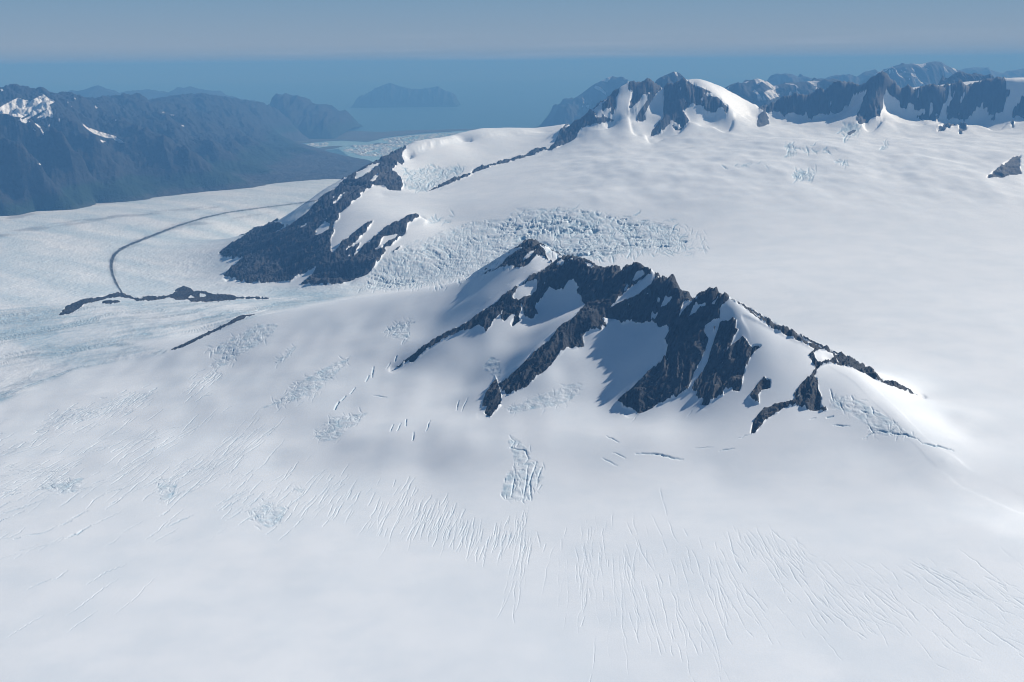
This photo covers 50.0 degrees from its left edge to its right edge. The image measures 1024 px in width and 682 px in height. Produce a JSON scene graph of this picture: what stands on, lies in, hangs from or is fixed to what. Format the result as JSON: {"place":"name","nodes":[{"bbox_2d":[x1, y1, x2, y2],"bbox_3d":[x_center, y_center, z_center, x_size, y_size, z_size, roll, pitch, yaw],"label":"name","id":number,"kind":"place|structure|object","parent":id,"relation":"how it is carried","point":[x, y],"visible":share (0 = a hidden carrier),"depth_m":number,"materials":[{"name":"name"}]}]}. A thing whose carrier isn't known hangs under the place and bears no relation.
{"place":"outdoors","nodes":[
{"label":"outdoors","id":0,"kind":"place"},
{"bbox_2d":[0,84,167,215],"bbox_3d":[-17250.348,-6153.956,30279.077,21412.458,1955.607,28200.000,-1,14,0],"label":"mountain","id":1,"kind":"structure","parent":0,"point":[65,149],"depth_m":19926.34,"materials":[{"name":"stone"}]},
{"bbox_2d":[68,85,121,97],"bbox_3d":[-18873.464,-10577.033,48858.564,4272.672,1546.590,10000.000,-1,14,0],"label":"mountain","id":2,"kind":"structure","parent":0,"point":[96,91],"depth_m":48264.04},
{"bbox_2d":[121,89,168,99],"bbox_3d":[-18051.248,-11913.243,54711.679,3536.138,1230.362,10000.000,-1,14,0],"label":"mountain","id":3,"kind":"structure","parent":0,"point":[148,94],"depth_m":53902.19,"materials":[{"name":"blue stone"}]},
{"bbox_2d":[1,129,371,215],"bbox_3d":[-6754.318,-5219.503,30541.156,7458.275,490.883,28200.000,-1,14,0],"label":"ground","id":4,"kind":"structure","parent":0,"point":[316,163],"depth_m":24592.12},
{"bbox_2d":[94,93,311,189],"bbox_3d":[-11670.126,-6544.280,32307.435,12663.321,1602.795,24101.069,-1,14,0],"label":"mountain","id":5,"kind":"structure","parent":0,"point":[198,140],"depth_m":27224.93,"materials":[{"name":"stone"}]},
{"bbox_2d":[163,86,255,101],"bbox_3d":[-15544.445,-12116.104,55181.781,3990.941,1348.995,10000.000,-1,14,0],"label":"mountain","id":6,"kind":"structure","parent":0,"point":[181,90],"depth_m":54397.22,"materials":[{"name":"blue stone"}]},
{"bbox_2d":[0,179,445,367],"bbox_3d":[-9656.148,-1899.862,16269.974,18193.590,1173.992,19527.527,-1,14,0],"label":"glacier","id":7,"kind":"object","parent":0,"point":[53,264],"visible":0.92,"depth_m":10740.17,"materials":[{"name":"white ice"}]},
{"bbox_2d":[59,286,268,315],"bbox_3d":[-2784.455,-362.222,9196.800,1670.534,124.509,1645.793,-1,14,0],"label":"rock outcrop","id":8,"kind":"object","parent":7,"relation":"on","point":[182,292],"visible":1,"depth_m":9143.67,"materials":[{"name":"rock"}]},
{"bbox_2d":[110,202,303,292],"bbox_3d":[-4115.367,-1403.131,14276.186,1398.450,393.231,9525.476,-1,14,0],"label":"moraine","id":9,"kind":"structure","parent":7,"relation":"on","point":[124,247],"depth_m":14381.97,"materials":[{"name":"grey gravel"}]},
{"bbox_2d":[170,314,254,350],"bbox_3d":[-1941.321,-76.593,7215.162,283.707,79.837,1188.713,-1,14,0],"label":"rock outcrop","id":10,"kind":"object","parent":7,"relation":"on","point":[236,319],"visible":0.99,"depth_m":7272.35,"materials":[{"name":"grey stone"}]},
{"bbox_2d":[269,93,361,138],"bbox_3d":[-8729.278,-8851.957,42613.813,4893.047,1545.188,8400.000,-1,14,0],"label":"headland","id":11,"kind":"structure","parent":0,"point":[308,118],"depth_m":40565.20,"materials":[{"name":"stone"}]},
{"bbox_2d":[219,139,435,288],"bbox_3d":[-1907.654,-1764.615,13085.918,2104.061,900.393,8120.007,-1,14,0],"label":"rock mountain","id":12,"kind":"structure","parent":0,"point":[363,223],"depth_m":10799.66,"materials":[{"name":"rock"},{"name":"snow"}]},
{"bbox_2d":[320,146,341,149],"bbox_3d":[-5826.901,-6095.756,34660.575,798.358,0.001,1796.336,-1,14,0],"label":"shore","id":13,"kind":"structure","parent":0,"point":[329,147],"depth_m":34824.09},
{"bbox_2d":[296,129,475,142],"bbox_3d":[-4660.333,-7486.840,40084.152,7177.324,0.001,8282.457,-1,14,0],"label":"shore","id":14,"kind":"structure","parent":0,"point":[359,136],"depth_m":40863.01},
{"bbox_2d":[306,130,469,161],"bbox_3d":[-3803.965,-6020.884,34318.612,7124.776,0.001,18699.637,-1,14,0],"label":"lagoon","id":15,"kind":"structure","parent":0,"point":[345,144],"depth_m":36152.68,"materials":[{"name":"liquid"}]},
{"bbox_2d":[307,132,461,156],"bbox_3d":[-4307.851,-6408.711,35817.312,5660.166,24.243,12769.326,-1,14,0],"label":"brash ice","id":16,"kind":"structure","parent":15,"relation":"on","point":[385,139],"depth_m":35840.81,"materials":[{"name":"white ice"}]},
{"bbox_2d":[351,83,460,107],"bbox_3d":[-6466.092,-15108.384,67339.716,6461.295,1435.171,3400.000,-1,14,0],"label":"island","id":17,"kind":"structure","parent":0,"point":[389,95],"depth_m":66311.59,"materials":[{"name":"blue stone"}]},
{"bbox_2d":[0,78,824,156],"bbox_3d":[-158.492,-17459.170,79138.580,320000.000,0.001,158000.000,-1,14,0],"label":"sea","id":18,"kind":"structure","parent":0,"point":[511,104],"depth_m":85667.98,"materials":[{"name":"liquid"}]},
{"bbox_2d":[0,81,1023,681],"bbox_3d":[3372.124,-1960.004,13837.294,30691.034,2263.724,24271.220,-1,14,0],"label":"icefield","id":19,"kind":"structure","parent":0,"point":[314,493],"depth_m":4286.46,"materials":[{"name":"snow"},{"name":"ice"}]},
{"bbox_2d":[757,113,768,126],"bbox_3d":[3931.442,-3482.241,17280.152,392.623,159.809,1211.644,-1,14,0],"label":"rock outcrop","id":20,"kind":"object","parent":19,"relation":"on","point":[761,122],"visible":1,"depth_m":17491.12,"materials":[{"name":"grey stone"}]},
{"bbox_2d":[988,156,1021,177],"bbox_3d":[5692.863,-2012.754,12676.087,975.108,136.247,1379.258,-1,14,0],"label":"rock outcrop","id":21,"kind":"object","parent":19,"relation":"on","point":[1011,166],"visible":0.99,"depth_m":12511.13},
{"bbox_2d":[0,0,1023,84],"label":"sky","id":22,"kind":"structure","parent":0,"point":[43,42],"materials":[{"name":"blue"}]},
{"bbox_2d":[370,207,686,289],"bbox_3d":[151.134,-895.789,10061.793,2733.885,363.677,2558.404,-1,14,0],"label":"icefall","id":23,"kind":"object","parent":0,"point":[465,250],"visible":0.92,"depth_m":10055.74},
{"bbox_2d":[534,76,628,127],"bbox_3d":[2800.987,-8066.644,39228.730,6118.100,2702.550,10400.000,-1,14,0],"label":"mountain","id":24,"kind":"structure","parent":0,"point":[569,111],"depth_m":37780.43,"materials":[{"name":"blue stone"}]},
{"bbox_2d":[539,77,758,151],"bbox_3d":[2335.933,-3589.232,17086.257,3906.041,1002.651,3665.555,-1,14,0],"label":"snow peak","id":25,"kind":"structure","parent":0,"point":[648,108],"depth_m":16818.92,"materials":[{"name":"white snow"}]},
{"bbox_2d":[655,72,682,87],"bbox_3d":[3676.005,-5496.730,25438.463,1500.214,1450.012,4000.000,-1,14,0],"label":"mountain","id":26,"kind":"structure","parent":0,"point":[664,80],"depth_m":25033.33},
{"bbox_2d":[394,238,1023,511],"bbox_3d":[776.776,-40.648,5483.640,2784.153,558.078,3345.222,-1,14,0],"label":"nunatak","id":27,"kind":"structure","parent":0,"point":[541,337],"depth_m":5076.91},
{"bbox_2d":[725,77,861,106],"bbox_3d":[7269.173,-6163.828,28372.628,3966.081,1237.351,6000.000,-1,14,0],"label":"mountain","id":28,"kind":"structure","parent":0,"point":[758,92],"depth_m":27489.26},
{"bbox_2d":[767,69,877,85],"bbox_3d":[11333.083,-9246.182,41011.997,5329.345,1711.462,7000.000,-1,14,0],"label":"mountain","id":29,"kind":"structure","parent":0,"point":[775,79],"depth_m":40288.11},
{"bbox_2d":[761,71,1023,133],"bbox_3d":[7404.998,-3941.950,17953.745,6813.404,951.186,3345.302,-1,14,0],"label":"rock wall","id":30,"kind":"structure","parent":0,"point":[881,101],"depth_m":17855.27,"materials":[{"name":"rock"},{"name":"snow"}]},
{"bbox_2d":[860,61,962,87],"bbox_3d":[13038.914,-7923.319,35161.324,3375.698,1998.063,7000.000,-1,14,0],"label":"mountain","id":31,"kind":"structure","parent":0,"point":[902,75],"depth_m":34224.11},
{"bbox_2d":[938,71,993,84],"bbox_3d":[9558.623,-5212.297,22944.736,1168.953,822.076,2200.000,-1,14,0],"label":"mountain","id":32,"kind":"structure","parent":0,"point":[958,76],"depth_m":22706.38,"materials":[{"name":"blue stone"}]},
{"bbox_2d":[960,67,1023,77],"bbox_3d":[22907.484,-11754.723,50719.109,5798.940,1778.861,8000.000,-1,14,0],"label":"mountain","id":33,"kind":"structure","parent":0,"point":[1018,73],"depth_m":49759.33,"materials":[{"name":"blue stone"}]}
]}

